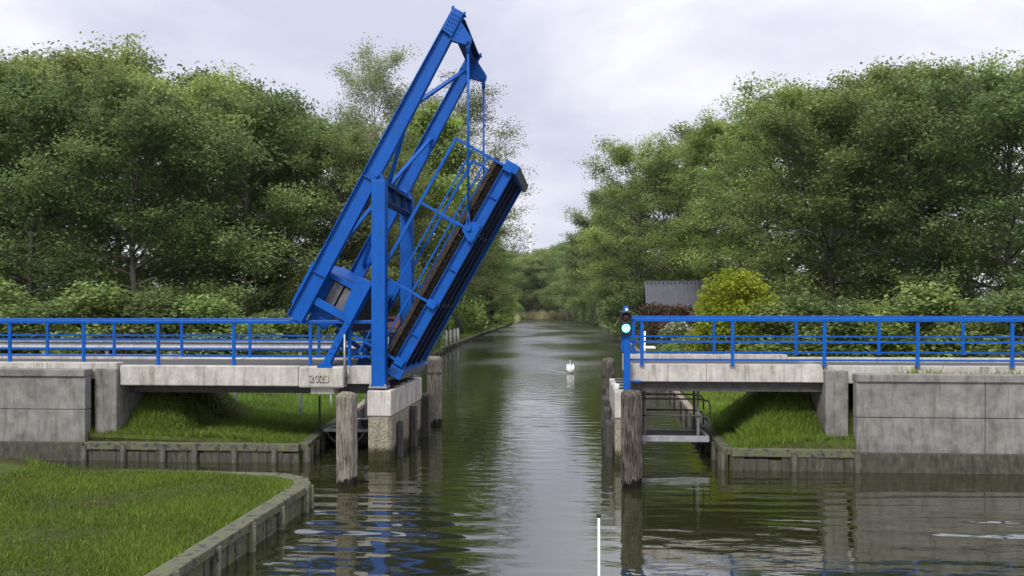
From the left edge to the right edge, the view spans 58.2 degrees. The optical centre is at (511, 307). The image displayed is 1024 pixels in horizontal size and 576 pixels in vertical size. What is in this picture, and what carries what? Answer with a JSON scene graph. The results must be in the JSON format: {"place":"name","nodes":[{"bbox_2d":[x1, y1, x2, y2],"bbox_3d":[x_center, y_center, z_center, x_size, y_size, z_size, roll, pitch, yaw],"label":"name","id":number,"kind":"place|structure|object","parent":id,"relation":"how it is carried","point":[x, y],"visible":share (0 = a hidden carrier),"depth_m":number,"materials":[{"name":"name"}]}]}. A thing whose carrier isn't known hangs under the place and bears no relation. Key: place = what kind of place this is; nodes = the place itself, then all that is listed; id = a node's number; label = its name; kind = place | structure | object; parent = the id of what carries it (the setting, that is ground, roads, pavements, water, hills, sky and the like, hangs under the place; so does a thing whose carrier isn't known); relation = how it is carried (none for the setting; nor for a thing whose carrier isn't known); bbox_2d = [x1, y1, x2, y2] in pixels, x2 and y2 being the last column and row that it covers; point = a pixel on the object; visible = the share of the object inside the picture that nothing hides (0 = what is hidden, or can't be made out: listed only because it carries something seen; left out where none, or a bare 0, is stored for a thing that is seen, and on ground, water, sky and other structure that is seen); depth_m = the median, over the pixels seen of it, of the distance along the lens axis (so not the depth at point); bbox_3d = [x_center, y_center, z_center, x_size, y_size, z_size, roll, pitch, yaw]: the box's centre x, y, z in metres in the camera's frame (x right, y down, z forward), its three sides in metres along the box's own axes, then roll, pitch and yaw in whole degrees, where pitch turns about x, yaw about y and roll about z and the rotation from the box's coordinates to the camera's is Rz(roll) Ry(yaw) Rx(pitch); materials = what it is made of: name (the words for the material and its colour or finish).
{"place":"outdoors","nodes":[
{"label":"outdoors","id":0,"kind":"place"},
{"bbox_2d":[0,359,176,364],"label":"road","id":1,"kind":"structure","parent":0,"point":[134,361],"depth_m":29.44,"materials":[{"name":"grey asphalt"}]},
{"bbox_2d":[0,306,1023,575],"bbox_3d":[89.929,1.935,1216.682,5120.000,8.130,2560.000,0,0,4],"label":"ground","id":2,"kind":"structure","parent":0,"point":[8,464],"depth_m":20.05,"materials":[{"name":"green plant"}]},
{"bbox_2d":[0,276,73,353],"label":"causeway hedge","id":3,"kind":"object","parent":2,"relation":"on","point":[5,299],"visible":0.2,"depth_m":44.36,"materials":[{"name":"green plant"}]},
{"bbox_2d":[0,368,92,460],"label":"retaining wall","id":4,"kind":"structure","parent":2,"relation":"on","point":[45,413],"depth_m":25.53,"materials":[{"name":"concrete"}]},
{"bbox_2d":[0,296,102,353],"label":"causeway hedge","id":5,"kind":"object","parent":2,"relation":"on","point":[55,314],"visible":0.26,"depth_m":44.04,"materials":[{"name":"green plant"}]},
{"bbox_2d":[0,58,108,302],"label":"broadleaf tree","id":6,"kind":"object","parent":2,"relation":"on","point":[2,68],"visible":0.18,"depth_m":62.75,"materials":[{"name":"green plant"}]},
{"bbox_2d":[0,361,123,378],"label":"road kerb","id":7,"kind":"structure","parent":2,"relation":"on","point":[87,365],"depth_m":26.00,"materials":[{"name":"concrete"}]},
{"bbox_2d":[0,46,126,298],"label":"broadleaf tree","id":8,"kind":"object","parent":2,"relation":"on","point":[27,52],"visible":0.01,"depth_m":89.73,"materials":[{"name":"green plant"}]},
{"bbox_2d":[0,56,140,311],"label":"broadleaf tree","id":9,"kind":"object","parent":2,"relation":"on","point":[29,103],"visible":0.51,"depth_m":58.39,"materials":[{"name":"green plant"}]},
{"bbox_2d":[0,354,183,358],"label":"road kerb","id":10,"kind":"structure","parent":2,"relation":"on","point":[79,357],"depth_m":30.34,"materials":[{"name":"concrete"}]},
{"bbox_2d":[0,31,214,304],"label":"broadleaf tree","id":11,"kind":"object","parent":2,"relation":"on","point":[113,64],"visible":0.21,"depth_m":65.69,"materials":[{"name":"green plant"}]},
{"bbox_2d":[39,280,177,353],"bbox_3d":[-19.808,0.969,46.095,7.325,4.648,8.737,0,0,-29],"label":"bush","id":12,"kind":"object","parent":2,"relation":"on","point":[86,305],"visible":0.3,"depth_m":43.80,"materials":[{"name":"green plant"}]},
{"bbox_2d":[7,38,234,296],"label":"broadleaf tree","id":13,"kind":"object","parent":2,"relation":"on","point":[145,62],"visible":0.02,"depth_m":95.02,"materials":[{"name":"green plant"}]},
{"bbox_2d":[0,60,269,316],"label":"broadleaf tree","id":14,"kind":"object","parent":2,"relation":"on","point":[137,119],"visible":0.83,"depth_m":55.47,"materials":[{"name":"green plant"}]},
{"bbox_2d":[80,303,195,353],"bbox_3d":[-17.941,1.551,44.928,6.166,3.750,6.189,0,0,-34],"label":"causeway hedge","id":15,"kind":"object","parent":2,"relation":"on","point":[111,337],"visible":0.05,"depth_m":43.62,"materials":[{"name":"green plant"}]},
{"bbox_2d":[0,455,293,575],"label":"landing grass","id":16,"kind":"structure","parent":2,"relation":"on","point":[189,508],"depth_m":16.38,"materials":[{"name":"green plant"}]},
{"bbox_2d":[2,352,364,442],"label":"lawn grass","id":17,"kind":"structure","parent":2,"relation":"on","point":[289,406],"depth_m":30.76,"materials":[{"name":"green plant"}]},
{"bbox_2d":[0,338,367,417],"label":"guard rail","id":18,"kind":"object","parent":2,"relation":"on","point":[163,344],"visible":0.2,"depth_m":31.91,"materials":[{"name":"metal"}]},
{"bbox_2d":[103,287,266,354],"bbox_3d":[-16.806,1.195,45.770,8.196,4.422,7.206,0,0,-38],"label":"bush","id":19,"kind":"object","parent":2,"relation":"on","point":[156,302],"visible":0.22,"depth_m":43.85,"materials":[{"name":"green plant"}]},
{"bbox_2d":[59,60,311,317],"bbox_3d":[-23.355,-7.313,65.298,17.366,21.092,19.106,0,0,-33],"label":"broadleaf tree","id":20,"kind":"object","parent":2,"relation":"on","point":[199,85],"visible":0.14,"depth_m":63.45,"materials":[{"name":"green plant"}]},
{"bbox_2d":[80,418,335,462],"bbox_3d":[-8.392,4.550,29.319,6.400,1.700,8.581,0,0,4],"label":"log bank edge","id":21,"kind":"object","parent":2,"relation":"on","point":[309,447],"visible":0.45,"depth_m":25.17,"materials":[{"name":"wood"}]},
{"bbox_2d":[105,392,315,442],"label":"slope grass","id":22,"kind":"structure","parent":2,"relation":"on","point":[219,426],"depth_m":26.62,"materials":[{"name":"green plant"}]},
{"bbox_2d":[111,469,313,575],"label":"landing edge","id":23,"kind":"object","parent":2,"relation":"on","point":[215,553],"visible":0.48,"depth_m":15.74,"materials":[{"name":"stone"}]},
{"bbox_2d":[154,293,291,354],"bbox_3d":[-14.036,1.335,45.444,6.456,4.096,7.700,0,0,-7],"label":"bush","id":24,"kind":"object","parent":2,"relation":"on","point":[210,305],"visible":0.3,"depth_m":43.63,"materials":[{"name":"green plant"}]},
{"bbox_2d":[116,61,339,312],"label":"broadleaf tree","id":25,"kind":"object","parent":2,"relation":"on","point":[257,88],"visible":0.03,"depth_m":91.48,"materials":[{"name":"green plant"}]},
{"bbox_2d":[123,81,350,329],"bbox_3d":[-17.512,-5.499,58.850,14.654,17.902,14.871,0,0,9],"label":"broadleaf tree","id":26,"kind":"object","parent":2,"relation":"on","point":[247,121],"visible":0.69,"depth_m":58.35,"materials":[{"name":"green plant"}]},
{"bbox_2d":[95,357,396,432],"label":"approach deck","id":27,"kind":"structure","parent":2,"relation":"on","point":[119,394],"depth_m":25.82,"materials":[{"name":"concrete"}]},
{"bbox_2d":[0,320,370,365],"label":"bridge railing","id":28,"kind":"object","parent":27,"relation":"on","point":[158,339],"visible":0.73,"depth_m":26.01,"materials":[{"name":"blue metal"}]},
{"bbox_2d":[0,318,393,357],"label":"bridge railing","id":29,"kind":"object","parent":27,"relation":"on","point":[181,348],"visible":0.57,"depth_m":30.26,"materials":[{"name":"blue metal"}]},
{"bbox_2d":[250,309,303,354],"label":"bush","id":30,"kind":"object","parent":2,"relation":"on","point":[283,329],"visible":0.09,"depth_m":50.33,"materials":[{"name":"green plant"}]},
{"bbox_2d":[198,80,407,334],"bbox_3d":[-15.504,-6.259,66.873,14.967,19.220,14.749,0,0,12],"label":"broadleaf tree","id":31,"kind":"object","parent":2,"relation":"on","point":[298,108],"visible":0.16,"depth_m":64.28,"materials":[{"name":"green plant"}]},
{"bbox_2d":[270,404,335,442],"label":"edge weeds","id":32,"kind":"object","parent":2,"relation":"on","point":[308,424],"visible":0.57,"depth_m":28.41,"materials":[{"name":"green plant"}]},
{"bbox_2d":[280,315,347,357],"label":"bush","id":33,"kind":"object","parent":2,"relation":"on","point":[302,329],"visible":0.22,"depth_m":50.04,"materials":[{"name":"green plant"}]},
{"bbox_2d":[234,116,425,325],"bbox_3d":[-12.095,-4.591,62.988,11.230,16.307,11.060,0,0,23],"label":"broadleaf tree","id":34,"kind":"object","parent":2,"relation":"on","point":[345,154],"visible":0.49,"depth_m":61.51,"materials":[{"name":"green plant"}]},
{"bbox_2d":[256,114,443,301],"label":"broadleaf tree","id":35,"kind":"object","parent":2,"relation":"on","point":[323,183],"visible":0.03,"depth_m":94.35,"materials":[{"name":"green plant"}]},
{"bbox_2d":[312,32,432,268],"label":"birch tree","id":36,"kind":"object","parent":2,"relation":"on","point":[375,80],"visible":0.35,"depth_m":72.92,"materials":[{"name":"green plant"}]},
{"bbox_2d":[336,146,461,312],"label":"broadleaf tree","id":37,"kind":"object","parent":2,"relation":"on","point":[420,213],"visible":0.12,"depth_m":68.50,"materials":[{"name":"green plant"}]},
{"bbox_2d":[352,99,501,327],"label":"chestnut tree","id":38,"kind":"object","parent":2,"relation":"on","point":[419,125],"visible":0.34,"depth_m":82.50,"materials":[{"name":"green plant"}]},
{"bbox_2d":[357,323,511,417],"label":"timber quay","id":39,"kind":"structure","parent":2,"relation":"on","point":[360,409],"depth_m":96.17,"materials":[{"name":"grey wood"}]},
{"bbox_2d":[395,161,500,329],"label":"broadleaf tree","id":40,"kind":"object","parent":2,"relation":"on","point":[483,266],"visible":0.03,"depth_m":92.12,"materials":[{"name":"green plant"}]},
{"bbox_2d":[376,69,541,333],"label":"oak tree","id":41,"kind":"object","parent":2,"relation":"on","point":[474,106],"visible":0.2,"depth_m":120.75,"materials":[{"name":"green plant"}]},
{"bbox_2d":[437,188,517,330],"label":"broadleaf tree","id":42,"kind":"object","parent":2,"relation":"on","point":[500,266],"visible":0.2,"depth_m":135.58,"materials":[{"name":"green plant"}]},
{"bbox_2d":[468,237,528,323],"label":"broadleaf tree","id":43,"kind":"object","parent":2,"relation":"on","point":[509,278],"visible":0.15,"depth_m":171.56,"materials":[{"name":"green plant"}]},
{"bbox_2d":[514,254,548,309],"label":"broadleaf tree","id":44,"kind":"object","parent":2,"relation":"on","point":[529,287],"visible":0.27,"depth_m":357.63,"materials":[{"name":"green plant"}]},
{"bbox_2d":[519,247,562,310],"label":"broadleaf tree","id":45,"kind":"object","parent":2,"relation":"on","point":[534,274],"visible":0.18,"depth_m":357.54,"materials":[{"name":"green plant"}]},
{"bbox_2d":[519,306,574,318],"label":"reed bed","id":46,"kind":"object","parent":2,"relation":"on","point":[546,315],"visible":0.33,"depth_m":338.31,"materials":[{"name":"beige plant"}]},
{"bbox_2d":[531,245,572,312],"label":"broadleaf tree","id":47,"kind":"object","parent":2,"relation":"on","point":[544,259],"visible":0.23,"depth_m":348.67,"materials":[{"name":"green plant"}]},
{"bbox_2d":[537,241,575,317],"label":"broadleaf tree","id":48,"kind":"object","parent":2,"relation":"on","point":[544,301],"visible":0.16,"depth_m":331.96,"materials":[{"name":"green plant"}]},
{"bbox_2d":[543,234,578,309],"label":"broadleaf tree","id":49,"kind":"object","parent":2,"relation":"on","point":[556,286],"visible":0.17,"depth_m":299.90,"materials":[{"name":"green plant"}]},
{"bbox_2d":[556,188,647,304],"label":"alder tree","id":50,"kind":"object","parent":2,"relation":"on","point":[578,218],"visible":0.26,"depth_m":213.88,"materials":[{"name":"green plant"}]},
{"bbox_2d":[567,209,654,305],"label":"broadleaf tree","id":51,"kind":"object","parent":2,"relation":"on","point":[583,266],"visible":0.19,"depth_m":153.93,"materials":[{"name":"green plant"}]},
{"bbox_2d":[596,283,644,336],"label":"leafy shrub","id":52,"kind":"object","parent":2,"relation":"on","point":[613,308],"visible":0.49,"depth_m":114.92,"materials":[{"name":"green plant"}]},
{"bbox_2d":[569,131,711,307],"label":"alder tree","id":53,"kind":"object","parent":2,"relation":"on","point":[598,238],"visible":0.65,"depth_m":125.15,"materials":[{"name":"green plant"}]},
{"bbox_2d":[588,160,702,288],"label":"broadleaf tree","id":54,"kind":"object","parent":2,"relation":"on","point":[646,216],"visible":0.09,"depth_m":146.46,"materials":[{"name":"green plant"}]},
{"bbox_2d":[598,323,692,426],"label":"timber quay","id":55,"kind":"structure","parent":2,"relation":"on","point":[682,404],"depth_m":37.56,"materials":[{"name":"grey wood"}]},
{"bbox_2d":[636,302,669,343],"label":"copper hedge","id":56,"kind":"object","parent":2,"relation":"on","point":[647,309],"visible":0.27,"depth_m":84.92,"materials":[{"name":"brown plant"}]},
{"bbox_2d":[645,303,699,335],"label":"copper hedge","id":57,"kind":"object","parent":2,"relation":"on","point":[677,310],"visible":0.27,"depth_m":82.31,"materials":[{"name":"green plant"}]},
{"bbox_2d":[655,322,692,353],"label":"white blossom shrub","id":58,"kind":"object","parent":2,"relation":"on","point":[678,328],"visible":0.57,"depth_m":66.91,"materials":[{"name":"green plant"}]},
{"bbox_2d":[603,131,749,289],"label":"alder tree","id":59,"kind":"object","parent":2,"relation":"on","point":[660,168],"visible":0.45,"depth_m":119.27,"materials":[{"name":"green plant"}]},
{"bbox_2d":[643,281,723,340],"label":"garden house","id":60,"kind":"structure","parent":2,"relation":"on","point":[670,293],"depth_m":95.42,"materials":[{"name":"grey paint"}]},
{"bbox_2d":[623,117,784,279],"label":"broadleaf tree","id":61,"kind":"object","parent":2,"relation":"on","point":[682,132],"visible":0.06,"depth_m":146.43,"materials":[{"name":"green plant"}]},
{"bbox_2d":[655,105,766,280],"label":"poplar tree","id":62,"kind":"object","parent":2,"relation":"on","point":[711,129],"visible":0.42,"depth_m":113.69,"materials":[{"name":"green plant"}]},
{"bbox_2d":[695,398,770,447],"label":"edge weeds","id":63,"kind":"object","parent":2,"relation":"on","point":[714,423],"visible":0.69,"depth_m":27.22,"materials":[{"name":"green plant"}]},
{"bbox_2d":[682,266,785,353],"bbox_3d":[10.770,0.739,43.790,5.832,5.556,4.708,0,0,-14],"label":"golden cypress","id":64,"kind":"object","parent":2,"relation":"on","point":[741,290],"visible":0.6,"depth_m":43.51,"materials":[{"name":"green plant"}]},
{"bbox_2d":[677,101,806,332],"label":"poplar tree","id":65,"kind":"object","parent":2,"relation":"on","point":[711,174],"visible":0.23,"depth_m":101.59,"materials":[{"name":"green plant"}]},
{"bbox_2d":[712,392,830,447],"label":"slope grass","id":66,"kind":"structure","parent":2,"relation":"on","point":[758,402],"depth_m":25.00,"materials":[{"name":"green plant"}]},
{"bbox_2d":[690,411,860,472],"bbox_3d":[7.467,4.520,27.974,3.545,1.760,8.916,0,0,4],"label":"stone bank edge","id":67,"kind":"object","parent":2,"relation":"on","point":[718,448],"visible":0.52,"depth_m":23.70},
{"bbox_2d":[723,301,842,356],"bbox_3d":[12.817,1.505,43.303,5.762,3.656,6.872,0,0,9],"label":"causeway hedge","id":68,"kind":"object","parent":2,"relation":"on","point":[776,311],"visible":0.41,"depth_m":41.60,"materials":[{"name":"green plant"}]},
{"bbox_2d":[670,71,900,303],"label":"broadleaf tree","id":69,"kind":"object","parent":2,"relation":"on","point":[789,99],"visible":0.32,"depth_m":89.95,"materials":[{"name":"green plant"}]},
{"bbox_2d":[572,236,1022,327],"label":"wood undergrowth","id":70,"kind":"object","parent":2,"relation":"on","point":[588,313],"visible":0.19,"depth_m":224.80,"materials":[{"name":"green plant"}]},
{"bbox_2d":[713,73,899,308],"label":"broadleaf tree","id":71,"kind":"object","parent":2,"relation":"on","point":[824,90],"visible":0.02,"depth_m":122.78,"materials":[{"name":"green plant"}]},
{"bbox_2d":[696,85,948,315],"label":"broadleaf tree","id":72,"kind":"object","parent":2,"relation":"on","point":[787,127],"visible":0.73,"depth_m":76.78,"materials":[{"name":"green plant"}]},
{"bbox_2d":[752,291,903,356],"bbox_3d":[14.474,1.207,43.685,7.483,4.037,6.579,0,0,36],"label":"causeway hedge","id":73,"kind":"object","parent":2,"relation":"on","point":[799,303],"visible":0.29,"depth_m":42.05,"materials":[{"name":"green plant"}]},
{"bbox_2d":[684,356,1023,448],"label":"bank grass","id":74,"kind":"structure","parent":2,"relation":"on","point":[710,397],"depth_m":26.00,"materials":[{"name":"green plant"}]},
{"bbox_2d":[813,300,931,356],"bbox_3d":[16.536,1.448,43.205,5.917,3.612,5.735,0,0,30],"label":"causeway hedge","id":75,"kind":"object","parent":2,"relation":"on","point":[886,330],"visible":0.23,"depth_m":41.33,"materials":[{"name":"green plant"}]},
{"bbox_2d":[769,56,1000,303],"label":"broadleaf tree","id":76,"kind":"object","parent":2,"relation":"on","point":[876,73],"visible":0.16,"depth_m":86.32,"materials":[{"name":"green plant"}]},
{"bbox_2d":[788,357,1023,362],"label":"road kerb","id":77,"kind":"structure","parent":2,"relation":"on","point":[932,358],"depth_m":28.41,"materials":[{"name":"concrete"}]},
{"bbox_2d":[828,281,998,357],"bbox_3d":[18.220,0.960,43.388,8.421,4.480,7.060,0,0,19],"label":"causeway hedge","id":78,"kind":"object","parent":2,"relation":"on","point":[933,297],"visible":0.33,"depth_m":41.56,"materials":[{"name":"green plant"}]},
{"bbox_2d":[811,64,1023,311],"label":"broadleaf tree","id":79,"kind":"object","parent":2,"relation":"on","point":[925,122],"visible":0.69,"depth_m":70.33,"materials":[{"name":"green plant"}]},
{"bbox_2d":[822,365,1023,382],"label":"road kerb","id":80,"kind":"structure","parent":2,"relation":"on","point":[850,369],"depth_m":24.26,"materials":[{"name":"concrete"}]},
{"bbox_2d":[852,373,1023,474],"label":"retaining wall","id":81,"kind":"structure","parent":2,"relation":"on","point":[919,423],"depth_m":23.45,"materials":[{"name":"concrete"}]},
{"bbox_2d":[858,47,1023,303],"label":"broadleaf tree","id":82,"kind":"object","parent":2,"relation":"on","point":[960,69],"visible":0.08,"depth_m":82.91,"materials":[{"name":"green plant"}]},
{"bbox_2d":[882,60,1023,310],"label":"broadleaf tree","id":83,"kind":"object","parent":2,"relation":"on","point":[1002,103],"visible":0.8,"depth_m":67.08,"materials":[{"name":"green plant"}]},
{"bbox_2d":[895,296,1023,357],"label":"causeway hedge","id":84,"kind":"object","parent":2,"relation":"on","point":[949,332],"visible":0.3,"depth_m":40.81,"materials":[{"name":"green plant"}]},
{"bbox_2d":[937,50,1023,299],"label":"broadleaf tree","id":85,"kind":"object","parent":2,"relation":"on","point":[973,224],"visible":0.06,"depth_m":81.46,"materials":[{"name":"green plant"}]},
{"bbox_2d":[947,287,1023,357],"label":"causeway hedge","id":86,"kind":"object","parent":2,"relation":"on","point":[1008,305],"visible":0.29,"depth_m":40.78,"materials":[{"name":"green plant"}]},
{"bbox_2d":[0,0,1023,308],"label":"sky","id":87,"kind":"structure","parent":0,"point":[574,72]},
{"bbox_2d":[38,319,1023,575],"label":"water","id":88,"kind":"structure","parent":0,"point":[508,467],"depth_m":19.67,"materials":[{"name":"black liquid"}]},
{"bbox_2d":[323,418,367,446],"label":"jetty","id":89,"kind":"object","parent":88,"relation":"on","point":[362,431],"visible":0.35,"depth_m":27.45,"materials":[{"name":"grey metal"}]},
{"bbox_2d":[336,391,357,486],"bbox_3d":[-3.904,3.686,21.764,0.494,3.428,0.492,0,0,4],"label":"mooring pile","id":90,"kind":"object","parent":88,"relation":"in","point":[346,439],"visible":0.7,"depth_m":21.56,"materials":[{"name":"grey wood"}]},
{"bbox_2d":[367,377,421,460],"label":"bridge pier","id":91,"kind":"structure","parent":88,"relation":"in","point":[388,409],"depth_m":25.30,"materials":[{"name":"concrete"}]},
{"bbox_2d":[286,5,527,387],"bbox_3d":[-2.875,-3.055,27.537,6.512,10.524,4.640,0,0,4],"label":"drawbridge","id":92,"kind":"object","parent":91,"relation":"on","point":[327,289],"visible":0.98,"depth_m":25.62,"materials":[{"name":"blue paint"}]},
{"bbox_2d":[422,393,430,436],"bbox_3d":[-2.810,4.140,30.139,0.290,2.720,0.400,0,0,4],"label":"fender board","id":93,"kind":"object","parent":91,"relation":"attached to","point":[426,414],"visible":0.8,"depth_m":29.94,"materials":[{"name":"grey wood"}]},
{"bbox_2d":[427,356,441,425],"bbox_3d":[-2.789,3.562,33.082,0.552,3.676,0.549,0,0,4],"label":"mooring pile","id":94,"kind":"object","parent":88,"relation":"in","point":[434,377],"visible":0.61,"depth_m":32.85,"materials":[{"name":"grey wood"}]},
{"bbox_2d":[601,357,615,431],"bbox_3d":[3.265,3.539,31.161,0.486,3.723,0.486,0,0,4],"label":"mooring pile","id":95,"kind":"object","parent":88,"relation":"in","point":[607,369],"visible":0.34,"depth_m":31.00,"materials":[{"name":"grey wood"}]},
{"bbox_2d":[609,378,630,463],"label":"bridge pier","id":96,"kind":"structure","parent":88,"relation":"in","point":[615,398],"depth_m":24.81,"materials":[{"name":"concrete"}]},
{"bbox_2d":[620,306,631,392],"bbox_3d":[3.046,1.109,24.501,0.335,2.309,0.442,0,0,4],"label":"traffic light","id":97,"kind":"object","parent":96,"relation":"on","point":[625,323],"visible":0.9,"depth_m":24.55,"materials":[{"name":"blue paint"}]},
{"bbox_2d":[614,354,847,435],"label":"approach deck","id":98,"kind":"structure","parent":96,"relation":"on","point":[829,396],"depth_m":24.69,"materials":[{"name":"concrete"}]},
{"bbox_2d":[642,391,710,441],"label":"steel walkway","id":99,"kind":"structure","parent":98,"relation":"hanging from","point":[670,435],"depth_m":25.46,"materials":[{"name":"metal"}]},
{"bbox_2d":[630,318,1023,366],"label":"bridge railing","id":100,"kind":"object","parent":98,"relation":"on","point":[1011,342],"visible":0.94,"depth_m":24.35,"materials":[{"name":"blue metal"}]},
{"bbox_2d":[630,316,1023,354],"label":"bridge railing","id":101,"kind":"object","parent":98,"relation":"on","point":[796,337],"visible":0.94,"depth_m":28.60,"materials":[{"name":"blue metal"}]},
{"bbox_2d":[621,390,641,488],"bbox_3d":[2.805,3.659,21.560,0.498,3.481,0.504,0,0,4],"label":"mooring pile","id":102,"kind":"object","parent":88,"relation":"in","point":[631,439],"visible":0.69,"depth_m":21.36,"materials":[{"name":"grey wood"}]},
{"bbox_2d":[813,362,1023,365],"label":"road","id":103,"kind":"structure","parent":0,"point":[921,364],"depth_m":27.85,"materials":[{"name":"grey asphalt"}]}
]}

